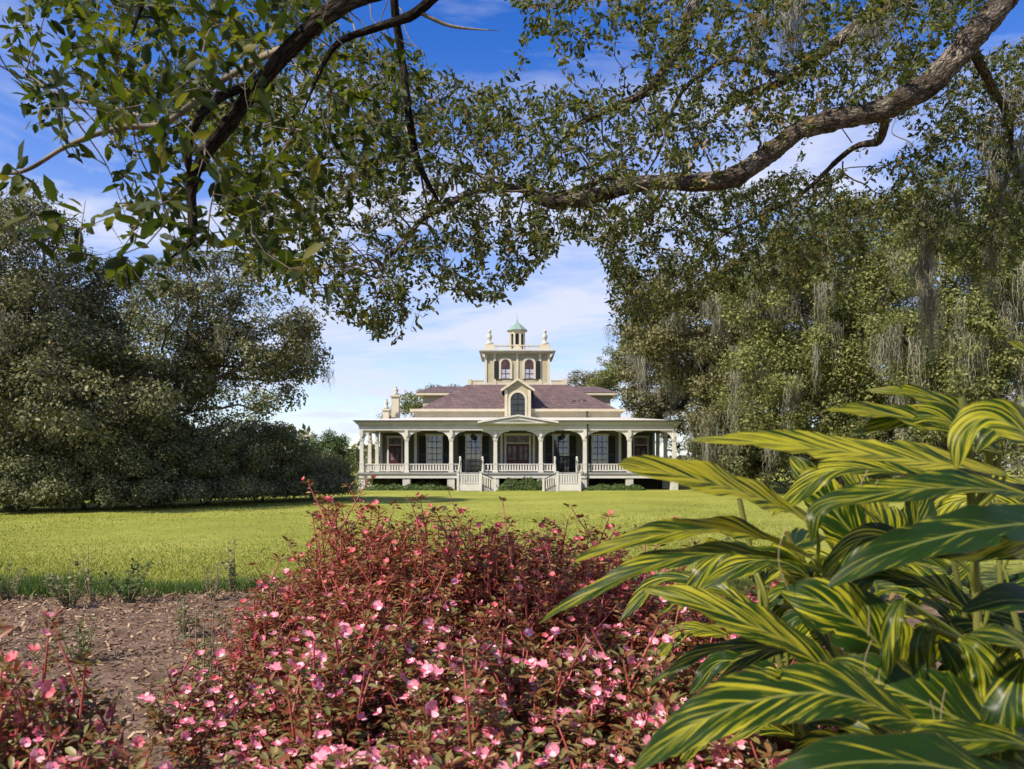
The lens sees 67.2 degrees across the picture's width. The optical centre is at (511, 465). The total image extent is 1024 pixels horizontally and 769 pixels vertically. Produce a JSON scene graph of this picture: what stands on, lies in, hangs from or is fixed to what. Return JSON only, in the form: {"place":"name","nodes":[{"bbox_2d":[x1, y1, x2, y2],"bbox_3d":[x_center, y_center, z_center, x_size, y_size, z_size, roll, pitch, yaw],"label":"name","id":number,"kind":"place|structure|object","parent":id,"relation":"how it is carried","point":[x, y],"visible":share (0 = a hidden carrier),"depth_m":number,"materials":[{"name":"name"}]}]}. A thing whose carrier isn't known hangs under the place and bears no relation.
{"place":"outdoors","nodes":[
{"label":"outdoors","id":0,"kind":"place"},
{"bbox_2d":[0,468,1023,597],"bbox_3d":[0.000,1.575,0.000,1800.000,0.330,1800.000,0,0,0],"label":"lawn","id":1,"kind":"structure","parent":0,"point":[523,499],"depth_m":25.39,"materials":[{"name":"green plant"}]},
{"bbox_2d":[0,435,100,510],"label":"evergreen bush","id":2,"kind":"object","parent":1,"relation":"on","point":[24,491],"visible":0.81,"depth_m":27.90,"materials":[{"name":"green plant"}]},
{"bbox_2d":[15,422,164,509],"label":"evergreen bush","id":3,"kind":"object","parent":1,"relation":"on","point":[105,486],"visible":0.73,"depth_m":29.12,"materials":[{"name":"green plant"}]},
{"bbox_2d":[0,179,193,509],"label":"live oak","id":4,"kind":"object","parent":1,"relation":"on","point":[22,287],"visible":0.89,"depth_m":28.61,"materials":[{"name":"green plant"}]},
{"bbox_2d":[0,300,282,476],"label":"live oak","id":5,"kind":"object","parent":1,"relation":"on","point":[259,407],"visible":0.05,"depth_m":46.34,"materials":[{"name":"green plant"}]},
{"bbox_2d":[86,413,221,506],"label":"evergreen bush","id":6,"kind":"object","parent":1,"relation":"on","point":[166,474],"visible":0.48,"depth_m":31.19,"materials":[{"name":"green plant"}]},
{"bbox_2d":[0,570,329,599],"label":"tall grass","id":7,"kind":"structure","parent":1,"relation":"on","point":[29,585],"depth_m":8.48,"materials":[{"name":"green plant"}]},
{"bbox_2d":[19,239,335,504],"bbox_3d":[-14.572,-3.928,34.059,13.005,11.528,8.940,0,0,-19],"label":"live oak","id":8,"kind":"object","parent":1,"relation":"on","point":[216,351],"visible":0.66,"depth_m":32.89,"materials":[{"name":"green plant"}]},
{"bbox_2d":[154,414,273,504],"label":"evergreen bush","id":9,"kind":"object","parent":1,"relation":"on","point":[221,482],"visible":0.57,"depth_m":33.24,"materials":[{"name":"green plant"}]},
{"bbox_2d":[0,0,497,306],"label":"live oak","id":10,"kind":"object","parent":1,"relation":"on","point":[258,88],"visible":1,"depth_m":2.67,"materials":[{"name":"green plant"}]},
{"bbox_2d":[211,417,321,501],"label":"evergreen bush","id":11,"kind":"object","parent":1,"relation":"on","point":[283,472],"visible":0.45,"depth_m":36.46,"materials":[{"name":"green plant"}]},
{"bbox_2d":[274,445,363,498],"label":"evergreen bush","id":12,"kind":"object","parent":1,"relation":"on","point":[332,475],"visible":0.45,"depth_m":39.07,"materials":[{"name":"green plant"}]},
{"bbox_2d":[293,427,358,468],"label":"laurel bush","id":13,"kind":"object","parent":1,"relation":"on","point":[337,443],"visible":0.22,"depth_m":57.63,"materials":[{"name":"green plant"}]},
{"bbox_2d":[0,586,1023,767],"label":"mulch bed","id":14,"kind":"object","parent":1,"relation":"on","point":[146,640],"visible":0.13,"depth_m":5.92,"materials":[{"name":"brown wood"}]},
{"bbox_2d":[0,611,79,768],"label":"impatiens plant","id":15,"kind":"object","parent":14,"relation":"on","point":[5,691],"visible":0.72,"depth_m":2.20,"materials":[{"name":"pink plant"}]},
{"bbox_2d":[3,661,83,758],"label":"impatiens plant","id":16,"kind":"object","parent":14,"relation":"on","point":[27,664],"visible":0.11,"depth_m":2.53,"materials":[{"name":"pink plant"}]},
{"bbox_2d":[0,607,132,768],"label":"impatiens plant","id":17,"kind":"object","parent":14,"relation":"on","point":[50,721],"visible":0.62,"depth_m":2.25,"materials":[{"name":"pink plant"}]},
{"bbox_2d":[42,554,94,608],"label":"weed plant","id":18,"kind":"object","parent":14,"relation":"on","point":[67,600],"visible":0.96,"depth_m":7.41,"materials":[{"name":"green plant"}]},
{"bbox_2d":[59,614,101,660],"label":"weed plant","id":19,"kind":"object","parent":14,"relation":"on","point":[84,647],"visible":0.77,"depth_m":5.36,"materials":[{"name":"green plant"}]},
{"bbox_2d":[0,722,168,768],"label":"impatiens plant","id":20,"kind":"object","parent":14,"relation":"on","point":[37,756],"visible":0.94,"depth_m":1.98,"materials":[{"name":"pink plant"}]},
{"bbox_2d":[19,717,156,768],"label":"impatiens plant","id":21,"kind":"object","parent":14,"relation":"on","point":[24,742],"visible":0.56,"depth_m":2.14,"materials":[{"name":"pink plant"}]},
{"bbox_2d":[100,558,154,602],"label":"weed plant","id":22,"kind":"object","parent":14,"relation":"on","point":[130,593],"visible":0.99,"depth_m":7.74,"materials":[{"name":"green plant"}]},
{"bbox_2d":[179,610,226,687],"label":"weed plant","id":23,"kind":"object","parent":14,"relation":"on","point":[204,664],"visible":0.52,"depth_m":4.63,"materials":[{"name":"green plant"}]},
{"bbox_2d":[133,674,282,768],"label":"impatiens plant","id":24,"kind":"object","parent":14,"relation":"on","point":[175,741],"visible":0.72,"depth_m":2.76,"materials":[{"name":"pink plant"}]},
{"bbox_2d":[150,640,276,759],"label":"impatiens plant","id":25,"kind":"object","parent":14,"relation":"on","point":[195,701],"visible":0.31,"depth_m":3.23,"materials":[{"name":"pink plant"}]},
{"bbox_2d":[194,631,301,742],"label":"impatiens plant","id":26,"kind":"object","parent":14,"relation":"on","point":[216,677],"visible":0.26,"depth_m":3.47,"materials":[{"name":"pink plant"}]},
{"bbox_2d":[199,603,307,685],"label":"impatiens plant","id":27,"kind":"object","parent":14,"relation":"on","point":[227,645],"visible":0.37,"depth_m":3.82,"materials":[{"name":"pink plant"}]},
{"bbox_2d":[204,637,307,762],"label":"impatiens plant","id":28,"kind":"object","parent":14,"relation":"on","point":[234,673],"visible":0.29,"depth_m":3.16,"materials":[{"name":"pink plant"}]},
{"bbox_2d":[205,695,321,768],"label":"impatiens plant","id":29,"kind":"object","parent":14,"relation":"on","point":[260,728],"visible":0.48,"depth_m":2.64,"materials":[{"name":"pink plant"}]},
{"bbox_2d":[226,560,346,674],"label":"impatiens plant","id":30,"kind":"object","parent":14,"relation":"on","point":[256,590],"visible":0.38,"depth_m":3.95,"materials":[{"name":"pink plant"}]},
{"bbox_2d":[244,553,345,661],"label":"impatiens plant","id":31,"kind":"object","parent":14,"relation":"on","point":[277,580],"visible":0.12,"depth_m":4.19,"materials":[{"name":"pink plant"}]},
{"bbox_2d":[242,566,356,708],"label":"impatiens plant","id":32,"kind":"object","parent":14,"relation":"on","point":[282,629],"visible":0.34,"depth_m":3.71,"materials":[{"name":"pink plant"}]},
{"bbox_2d":[210,730,400,768],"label":"impatiens plant","id":33,"kind":"object","parent":14,"relation":"on","point":[278,743],"visible":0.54,"depth_m":2.38,"materials":[{"name":"pink plant"}]},
{"bbox_2d":[253,744,359,768],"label":"impatiens plant","id":34,"kind":"object","parent":14,"relation":"on","point":[279,757],"visible":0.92,"depth_m":2.01,"materials":[{"name":"pink plant"}]},
{"bbox_2d":[264,547,361,641],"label":"impatiens plant","id":35,"kind":"object","parent":14,"relation":"on","point":[291,559],"visible":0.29,"depth_m":4.07,"materials":[{"name":"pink plant"}]},
{"bbox_2d":[253,608,386,767],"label":"impatiens plant","id":36,"kind":"object","parent":14,"relation":"on","point":[303,664],"visible":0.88,"depth_m":2.66,"materials":[{"name":"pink plant"}]},
{"bbox_2d":[263,562,383,674],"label":"impatiens plant","id":37,"kind":"object","parent":14,"relation":"on","point":[324,616],"visible":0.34,"depth_m":3.60,"materials":[{"name":"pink plant"}]},
{"bbox_2d":[297,499,373,621],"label":"impatiens plant","id":38,"kind":"object","parent":14,"relation":"on","point":[309,543],"visible":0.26,"depth_m":4.73,"materials":[{"name":"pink plant"}]},
{"bbox_2d":[277,592,396,745],"bbox_3d":[-0.761,0.967,3.157,0.526,0.852,0.384,0,0,39],"label":"impatiens plant","id":39,"kind":"object","parent":14,"relation":"on","point":[378,605],"visible":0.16,"depth_m":3.16,"materials":[{"name":"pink plant"}]},
{"bbox_2d":[302,502,391,663],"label":"impatiens plant","id":40,"kind":"object","parent":14,"relation":"on","point":[351,549],"visible":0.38,"depth_m":4.27,"materials":[{"name":"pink plant"}]},
{"bbox_2d":[302,474,410,630],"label":"impatiens plant","id":41,"kind":"object","parent":14,"relation":"on","point":[330,499],"visible":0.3,"depth_m":4.61,"materials":[{"name":"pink plant"}]},
{"bbox_2d":[308,564,439,740],"bbox_3d":[-0.733,0.935,3.811,0.641,0.912,0.491,0,0,-38],"label":"impatiens plant","id":42,"kind":"object","parent":14,"relation":"on","point":[337,594],"visible":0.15,"depth_m":3.79,"materials":[{"name":"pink plant"}]},
{"bbox_2d":[310,642,447,759],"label":"impatiens plant","id":43,"kind":"object","parent":14,"relation":"on","point":[375,732],"visible":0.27,"depth_m":2.95,"materials":[{"name":"pink plant"}]},
{"bbox_2d":[296,708,462,768],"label":"impatiens plant","id":44,"kind":"object","parent":14,"relation":"on","point":[392,746],"visible":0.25,"depth_m":2.37,"materials":[{"name":"pink plant"}]},
{"bbox_2d":[327,525,440,639],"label":"impatiens plant","id":45,"kind":"object","parent":14,"relation":"on","point":[376,557],"visible":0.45,"depth_m":4.03,"materials":[{"name":"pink plant"}]},
{"bbox_2d":[326,615,453,768],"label":"impatiens plant","id":46,"kind":"object","parent":14,"relation":"on","point":[373,648],"visible":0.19,"depth_m":2.96,"materials":[{"name":"pink plant"}]},
{"bbox_2d":[353,516,435,634],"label":"impatiens plant","id":47,"kind":"object","parent":14,"relation":"on","point":[387,528],"visible":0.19,"depth_m":4.51,"materials":[{"name":"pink plant"}]},
{"bbox_2d":[350,577,463,671],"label":"impatiens plant","id":48,"kind":"object","parent":14,"relation":"on","point":[401,600],"visible":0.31,"depth_m":3.50,"materials":[{"name":"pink plant"}]},
{"bbox_2d":[311,728,503,768],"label":"impatiens plant","id":49,"kind":"object","parent":14,"relation":"on","point":[373,756],"visible":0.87,"depth_m":2.04,"materials":[{"name":"pink plant"}]},
{"bbox_2d":[369,514,457,638],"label":"impatiens plant","id":50,"kind":"object","parent":14,"relation":"on","point":[417,521],"visible":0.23,"depth_m":4.26,"materials":[{"name":"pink plant"}]},
{"bbox_2d":[364,657,470,764],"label":"impatiens plant","id":51,"kind":"object","parent":14,"relation":"on","point":[397,737],"visible":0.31,"depth_m":2.65,"materials":[{"name":"pink plant"}]},
{"bbox_2d":[379,545,479,700],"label":"impatiens plant","id":52,"kind":"object","parent":14,"relation":"on","point":[417,551],"visible":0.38,"depth_m":3.81,"materials":[{"name":"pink plant"}]},
{"bbox_2d":[401,487,478,687],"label":"impatiens plant","id":53,"kind":"object","parent":14,"relation":"on","point":[460,510],"visible":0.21,"depth_m":4.65,"materials":[{"name":"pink plant"}]},
{"bbox_2d":[371,609,525,747],"bbox_3d":[-0.226,0.975,2.893,0.634,0.839,0.462,0,0,-23],"label":"impatiens plant","id":54,"kind":"object","parent":14,"relation":"on","point":[439,668],"visible":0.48,"depth_m":2.86,"materials":[{"name":"pink plant"}]},
{"bbox_2d":[385,603,524,730],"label":"impatiens plant","id":55,"kind":"object","parent":14,"relation":"on","point":[429,644],"visible":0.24,"depth_m":3.40,"materials":[{"name":"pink plant"}]},
{"bbox_2d":[404,538,508,731],"bbox_3d":[-0.234,0.884,3.977,0.560,1.016,0.500,0,0,-24],"label":"impatiens plant","id":56,"kind":"object","parent":14,"relation":"on","point":[443,549],"visible":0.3,"depth_m":3.98,"materials":[{"name":"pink plant"}]},
{"bbox_2d":[407,559,524,720],"bbox_3d":[-0.209,0.913,3.589,0.563,0.963,0.422,0,0,-9],"label":"impatiens plant","id":57,"kind":"object","parent":14,"relation":"on","point":[459,634],"visible":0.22,"depth_m":3.57,"materials":[{"name":"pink plant"}]},
{"bbox_2d":[433,517,516,655],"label":"impatiens plant","id":58,"kind":"object","parent":14,"relation":"on","point":[479,551],"visible":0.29,"depth_m":4.26,"materials":[{"name":"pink plant"}]},
{"bbox_2d":[408,632,541,768],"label":"impatiens plant","id":59,"kind":"object","parent":14,"relation":"on","point":[469,739],"visible":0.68,"depth_m":2.27,"materials":[{"name":"pink plant"}]},
{"bbox_2d":[401,732,554,768],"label":"impatiens plant","id":60,"kind":"object","parent":14,"relation":"on","point":[513,761],"visible":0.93,"depth_m":2.06,"materials":[{"name":"pink plant"}]},
{"bbox_2d":[425,496,540,634],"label":"impatiens plant","id":61,"kind":"object","parent":14,"relation":"on","point":[497,525],"visible":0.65,"depth_m":3.87,"materials":[{"name":"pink plant"}]},
{"bbox_2d":[444,568,539,654],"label":"impatiens plant","id":62,"kind":"object","parent":14,"relation":"on","point":[476,597],"visible":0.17,"depth_m":3.82,"materials":[{"name":"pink plant"}]},
{"bbox_2d":[439,604,594,768],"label":"impatiens plant","id":63,"kind":"object","parent":14,"relation":"on","point":[533,713],"visible":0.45,"depth_m":2.70,"materials":[{"name":"pink plant"}]},
{"bbox_2d":[483,649,587,763],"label":"impatiens plant","id":64,"kind":"object","parent":14,"relation":"on","point":[529,687],"visible":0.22,"depth_m":2.88,"materials":[{"name":"pink plant"}]},
{"bbox_2d":[489,535,593,656],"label":"impatiens plant","id":65,"kind":"object","parent":14,"relation":"on","point":[547,544],"visible":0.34,"depth_m":3.84,"materials":[{"name":"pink plant"}]},
{"bbox_2d":[497,707,586,768],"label":"impatiens plant","id":66,"kind":"object","parent":14,"relation":"on","point":[552,751],"visible":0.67,"depth_m":2.28,"materials":[{"name":"pink plant"}]},
{"bbox_2d":[478,556,607,717],"bbox_3d":[0.061,0.902,3.563,0.650,0.979,0.498,0,0,-42],"label":"impatiens plant","id":67,"kind":"object","parent":14,"relation":"on","point":[543,602],"visible":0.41,"depth_m":3.47,"materials":[{"name":"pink plant"}]},
{"bbox_2d":[508,529,596,706],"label":"impatiens plant","id":68,"kind":"object","parent":14,"relation":"on","point":[533,545],"visible":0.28,"depth_m":4.06,"materials":[{"name":"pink plant"}]},
{"bbox_2d":[502,599,627,767],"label":"impatiens plant","id":69,"kind":"object","parent":14,"relation":"on","point":[577,672],"visible":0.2,"depth_m":3.02,"materials":[{"name":"pink plant"}]},
{"bbox_2d":[523,503,621,622],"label":"impatiens plant","id":70,"kind":"object","parent":14,"relation":"on","point":[607,526],"visible":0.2,"depth_m":4.25,"materials":[{"name":"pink plant"}]},
{"bbox_2d":[509,558,640,737],"bbox_3d":[0.367,0.916,3.615,0.495,0.950,0.646,0,0,45],"label":"impatiens plant","id":71,"kind":"object","parent":14,"relation":"on","point":[578,618],"visible":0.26,"depth_m":3.59,"materials":[{"name":"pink plant"}]},
{"bbox_2d":[522,644,654,768],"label":"impatiens plant","id":72,"kind":"object","parent":14,"relation":"on","point":[609,686],"visible":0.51,"depth_m":2.73,"materials":[{"name":"pink plant"}]},
{"bbox_2d":[543,684,640,768],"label":"impatiens plant","id":73,"kind":"object","parent":14,"relation":"on","point":[608,750],"visible":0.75,"depth_m":2.29,"materials":[{"name":"pink plant"}]},
{"bbox_2d":[530,588,657,767],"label":"impatiens plant","id":74,"kind":"object","parent":14,"relation":"on","point":[571,618],"visible":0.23,"depth_m":3.27,"materials":[{"name":"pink plant"}]},
{"bbox_2d":[535,573,664,693],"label":"impatiens plant","id":75,"kind":"object","parent":14,"relation":"on","point":[608,604],"visible":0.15,"depth_m":3.73,"materials":[{"name":"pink plant"}]},
{"bbox_2d":[556,691,673,766],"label":"impatiens plant","id":76,"kind":"object","parent":14,"relation":"on","point":[612,708],"visible":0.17,"depth_m":2.68,"materials":[{"name":"pink plant"}]},
{"bbox_2d":[557,514,677,642],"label":"impatiens plant","id":77,"kind":"object","parent":14,"relation":"on","point":[624,552],"visible":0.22,"depth_m":3.94,"materials":[{"name":"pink plant"}]},
{"bbox_2d":[572,580,695,674],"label":"impatiens plant","id":78,"kind":"object","parent":14,"relation":"on","point":[626,586],"visible":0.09,"depth_m":3.65,"materials":[{"name":"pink plant"}]},
{"bbox_2d":[572,612,714,739],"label":"impatiens plant","id":79,"kind":"object","parent":14,"relation":"on","point":[624,646],"visible":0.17,"depth_m":3.13,"materials":[{"name":"pink plant"}]},
{"bbox_2d":[602,598,706,694],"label":"impatiens plant","id":80,"kind":"object","parent":14,"relation":"on","point":[644,628],"visible":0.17,"depth_m":3.28,"materials":[{"name":"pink plant"}]},
{"bbox_2d":[574,704,761,768],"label":"impatiens plant","id":81,"kind":"object","parent":14,"relation":"on","point":[738,763],"visible":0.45,"depth_m":2.24,"materials":[{"name":"pink plant"}]},
{"bbox_2d":[605,614,746,763],"bbox_3d":[0.599,0.952,2.638,0.550,0.884,0.412,0,0,2],"label":"impatiens plant","id":82,"kind":"object","parent":14,"relation":"on","point":[633,667],"visible":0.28,"depth_m":2.64,"materials":[{"name":"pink plant"}]},
{"bbox_2d":[626,620,727,738],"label":"impatiens plant","id":83,"kind":"object","parent":14,"relation":"on","point":[681,673],"visible":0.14,"depth_m":2.82,"materials":[{"name":"pink plant"}]},
{"bbox_2d":[610,686,759,768],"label":"impatiens plant","id":84,"kind":"object","parent":14,"relation":"on","point":[627,707],"visible":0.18,"depth_m":2.35,"materials":[{"name":"pink plant"}]},
{"bbox_2d":[684,726,839,768],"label":"impatiens plant","id":85,"kind":"object","parent":14,"relation":"on","point":[716,754],"visible":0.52,"depth_m":2.19,"materials":[{"name":"pink plant"}]},
{"bbox_2d":[538,341,1023,768],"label":"shell ginger","id":86,"kind":"object","parent":14,"relation":"on","point":[884,693],"visible":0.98,"depth_m":1.46,"materials":[{"name":"plant"}]},
{"bbox_2d":[1,409,1023,478],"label":"distant wood","id":87,"kind":"object","parent":1,"relation":"on","point":[356,451],"visible":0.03,"depth_m":120.81,"materials":[{"name":"green plant"}]},
{"bbox_2d":[353,320,682,490],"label":"plantation house","id":88,"kind":"structure","parent":1,"relation":"on","point":[517,414],"depth_m":58.11,"materials":[{"name":"paint"}]},
{"bbox_2d":[386,436,403,471],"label":"door","id":89,"kind":"structure","parent":88,"relation":"in","point":[394,453],"depth_m":61.53,"materials":[{"name":"red wood"}]},
{"bbox_2d":[425,434,443,471],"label":"window","id":90,"kind":"structure","parent":88,"relation":"in","point":[434,442],"depth_m":58.19,"materials":[{"name":"glass"}]},
{"bbox_2d":[464,434,482,471],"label":"window","id":91,"kind":"structure","parent":88,"relation":"in","point":[473,448],"depth_m":58.19,"materials":[{"name":"glass"}]},
{"bbox_2d":[500,433,534,471],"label":"door","id":92,"kind":"structure","parent":88,"relation":"in","point":[514,453],"depth_m":58.13,"materials":[{"name":"wood"}]},
{"bbox_2d":[591,434,608,471],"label":"window","id":93,"kind":"structure","parent":88,"relation":"in","point":[599,442],"depth_m":58.19,"materials":[{"name":"glass"}]},
{"bbox_2d":[498,476,547,490],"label":"porch shrub","id":94,"kind":"object","parent":1,"relation":"on","point":[529,484],"visible":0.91,"depth_m":53.73,"materials":[{"name":"green plant"}]},
{"bbox_2d":[57,0,1023,370],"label":"live oak","id":95,"kind":"object","parent":1,"relation":"on","point":[961,52],"visible":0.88,"depth_m":6.47,"materials":[{"name":"green plant"}]},
{"bbox_2d":[583,343,626,400],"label":"background tree","id":96,"kind":"object","parent":1,"relation":"on","point":[609,380],"visible":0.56,"depth_m":82.66,"materials":[{"name":"green plant"}]},
{"bbox_2d":[611,288,731,455],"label":"live oak","id":97,"kind":"object","parent":1,"relation":"on","point":[653,406],"visible":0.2,"depth_m":68.29,"materials":[{"name":"green plant"}]},
{"bbox_2d":[603,234,848,479],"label":"live oak","id":98,"kind":"object","parent":1,"relation":"on","point":[716,339],"visible":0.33,"depth_m":48.49,"materials":[{"name":"green plant"}]},
{"bbox_2d":[714,427,787,485],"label":"understory shrub","id":99,"kind":"object","parent":1,"relation":"on","point":[751,469],"visible":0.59,"depth_m":47.04,"materials":[{"name":"green plant"}]},
{"bbox_2d":[707,185,982,486],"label":"live oak","id":100,"kind":"object","parent":1,"relation":"on","point":[831,357],"visible":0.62,"depth_m":41.09,"materials":[{"name":"green plant"}]},
{"bbox_2d":[676,207,1023,487],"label":"live oak","id":101,"kind":"object","parent":1,"relation":"on","point":[786,481],"visible":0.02,"depth_m":60.48,"materials":[{"name":"green plant"}]},
{"bbox_2d":[889,426,982,461],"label":"understory shrub","id":102,"kind":"object","parent":1,"relation":"on","point":[909,437],"visible":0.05,"depth_m":37.22,"materials":[{"name":"green plant"}]},
{"bbox_2d":[852,156,1023,478],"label":"live oak","id":103,"kind":"object","parent":1,"relation":"on","point":[975,336],"visible":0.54,"depth_m":32.95,"materials":[{"name":"green plant"}]},
{"bbox_2d":[0,0,1023,466],"label":"sky","id":104,"kind":"structure","parent":0,"point":[566,301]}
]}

